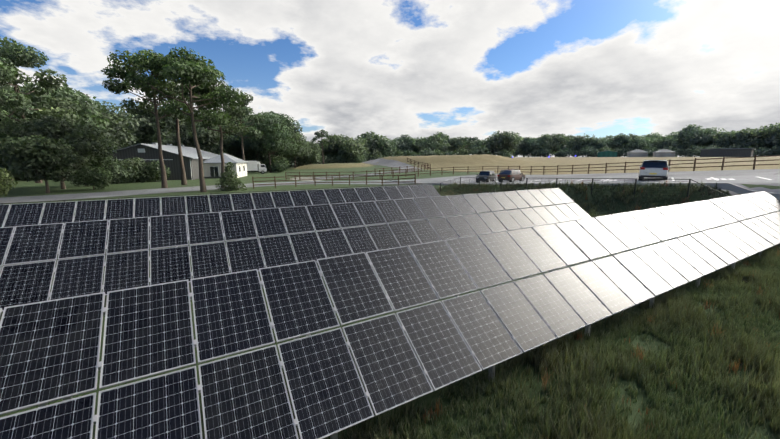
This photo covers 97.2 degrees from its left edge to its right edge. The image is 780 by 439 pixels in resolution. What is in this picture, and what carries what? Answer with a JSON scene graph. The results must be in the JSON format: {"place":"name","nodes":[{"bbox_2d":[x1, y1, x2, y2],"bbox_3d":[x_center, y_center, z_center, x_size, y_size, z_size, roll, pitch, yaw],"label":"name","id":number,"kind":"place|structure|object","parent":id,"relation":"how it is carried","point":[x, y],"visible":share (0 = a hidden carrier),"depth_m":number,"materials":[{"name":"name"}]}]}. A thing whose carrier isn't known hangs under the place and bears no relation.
{"place":"outdoors","nodes":[
{"label":"outdoors","id":0,"kind":"place"},
{"bbox_2d":[0,154,779,438],"bbox_3d":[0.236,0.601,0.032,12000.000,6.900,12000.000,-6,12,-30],"label":"ground","id":1,"kind":"structure","parent":0,"point":[475,162],"depth_m":24.17,"materials":[{"name":"green plant"}]},
{"bbox_2d":[0,36,331,196],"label":"trees","id":2,"kind":"object","parent":1,"relation":"on","point":[30,144],"depth_m":43.37,"materials":[{"name":"green plant"}]},
{"bbox_2d":[100,143,248,179],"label":"barn","id":3,"kind":"structure","parent":1,"relation":"on","point":[211,162],"depth_m":63.62,"materials":[{"name":"white metal"}]},
{"bbox_2d":[0,81,368,180],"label":"forest trees","id":4,"kind":"object","parent":1,"relation":"on","point":[120,129],"depth_m":89.30,"materials":[{"name":"green plant"}]},
{"bbox_2d":[0,180,444,202],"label":"road","id":5,"kind":"structure","parent":1,"relation":"on","point":[80,195],"depth_m":41.35,"materials":[{"name":"grey asphalt"}]},
{"bbox_2d":[247,161,266,173],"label":"box truck","id":6,"kind":"object","parent":1,"relation":"on","point":[254,166],"visible":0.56,"depth_m":86.70,"materials":[{"name":"white metal"}]},
{"bbox_2d":[292,177,333,180],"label":"road marking","id":7,"kind":"object","parent":1,"relation":"on","point":[297,178],"visible":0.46,"depth_m":67.42,"materials":[{"name":"white paint"}]},
{"bbox_2d":[252,174,415,188],"bbox_3d":[-7.534,-5.457,48.975,22.252,2.113,3.468,-2,10,-10],"label":"fence","id":8,"kind":"object","parent":1,"relation":"on","point":[315,182],"visible":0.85,"depth_m":49.86,"materials":[{"name":"brown wood"}]},
{"bbox_2d":[306,158,420,178],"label":"path","id":9,"kind":"structure","parent":1,"relation":"on","point":[391,163],"depth_m":109.65,"materials":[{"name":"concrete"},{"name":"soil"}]},
{"bbox_2d":[0,177,750,221],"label":"fence wire","id":10,"kind":"object","parent":1,"relation":"on","point":[592,186],"visible":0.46,"depth_m":27.06,"materials":[{"name":"grey metal"}]},
{"bbox_2d":[5,195,773,438],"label":"solar panel support","id":11,"kind":"object","parent":1,"relation":"on","point":[335,435],"depth_m":7.78,"materials":[{"name":"grey metal"}]},
{"bbox_2d":[0,184,779,438],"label":"solar panel frames","id":12,"kind":"structure","parent":11,"relation":"on","point":[199,388],"depth_m":7.43,"materials":[{"name":"silver metal"}]},
{"bbox_2d":[0,184,779,438],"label":"solar panels","id":13,"kind":"object","parent":12,"relation":"in","point":[48,350],"visible":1,"depth_m":6.68,"materials":[{"name":"glass"}]},
{"bbox_2d":[375,157,430,174],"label":"fence","id":14,"kind":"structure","parent":1,"relation":"on","point":[424,164],"depth_m":83.19,"materials":[{"name":"brown wood"}]},
{"bbox_2d":[285,155,779,180],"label":"fence","id":15,"kind":"object","parent":1,"relation":"on","point":[605,170],"visible":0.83,"depth_m":55.45,"materials":[{"name":"brown wood"}]},
{"bbox_2d":[347,123,779,160],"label":"trees","id":16,"kind":"object","parent":1,"relation":"on","point":[693,142],"depth_m":198.18,"materials":[{"name":"green plant"}]},
{"bbox_2d":[389,180,779,199],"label":"kerbs","id":17,"kind":"structure","parent":1,"relation":"on","point":[733,188],"depth_m":22.17,"materials":[{"name":"grey concrete"}]},
{"bbox_2d":[411,169,779,210],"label":"road","id":18,"kind":"structure","parent":1,"relation":"on","point":[740,177],"depth_m":33.89,"materials":[{"name":"grey asphalt"}]},
{"bbox_2d":[476,171,495,182],"bbox_3d":[12.897,-5.755,46.176,1.960,1.570,3.625,7,12,34],"label":"car","id":19,"kind":"object","parent":18,"relation":"on","point":[487,176],"visible":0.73,"depth_m":45.38,"materials":[{"name":"paint"}]},
{"bbox_2d":[497,169,524,181],"bbox_3d":[15.486,-5.570,43.750,4.075,1.570,2.080,-9,14,-42],"label":"car","id":20,"kind":"object","parent":18,"relation":"on","point":[509,174],"visible":0.77,"depth_m":42.61,"materials":[{"name":"paint"}]},
{"bbox_2d":[451,177,770,182],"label":"car park markings","id":21,"kind":"object","parent":18,"relation":"on","point":[637,179],"visible":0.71,"depth_m":29.35,"materials":[{"name":"white paint"}]},
{"bbox_2d":[638,159,670,179],"bbox_3d":[24.281,-4.578,31.625,2.320,1.862,4.875,8,13,37],"label":"suv","id":22,"kind":"object","parent":18,"relation":"on","point":[654,168],"visible":0.96,"depth_m":29.82,"materials":[{"name":"silver paint"}]},
{"bbox_2d":[597,151,617,156],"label":"green shed","id":23,"kind":"structure","parent":1,"relation":"on","point":[607,154],"depth_m":185.72,"materials":[{"name":"green metal"}]},
{"bbox_2d":[627,149,648,156],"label":"hut","id":24,"kind":"object","parent":1,"relation":"on","point":[637,153],"visible":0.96,"depth_m":175.95,"materials":[{"name":"white metal"}]},
{"bbox_2d":[652,149,675,156],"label":"hut","id":25,"kind":"object","parent":1,"relation":"on","point":[664,153],"visible":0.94,"depth_m":169.69,"materials":[{"name":"white metal"}]},
{"bbox_2d":[700,148,755,156],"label":"barn","id":26,"kind":"structure","parent":1,"relation":"on","point":[735,152],"depth_m":156.79,"materials":[{"name":"grey metal"}]},
{"bbox_2d":[0,0,779,156],"label":"sky","id":27,"kind":"structure","parent":0,"point":[392,69],"materials":[{"name":"white"}]},
{"bbox_2d":[324,179,779,438],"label":"grass","id":28,"kind":"structure","parent":0,"point":[674,307],"depth_m":6.42,"materials":[{"name":"green plant"}]}
]}

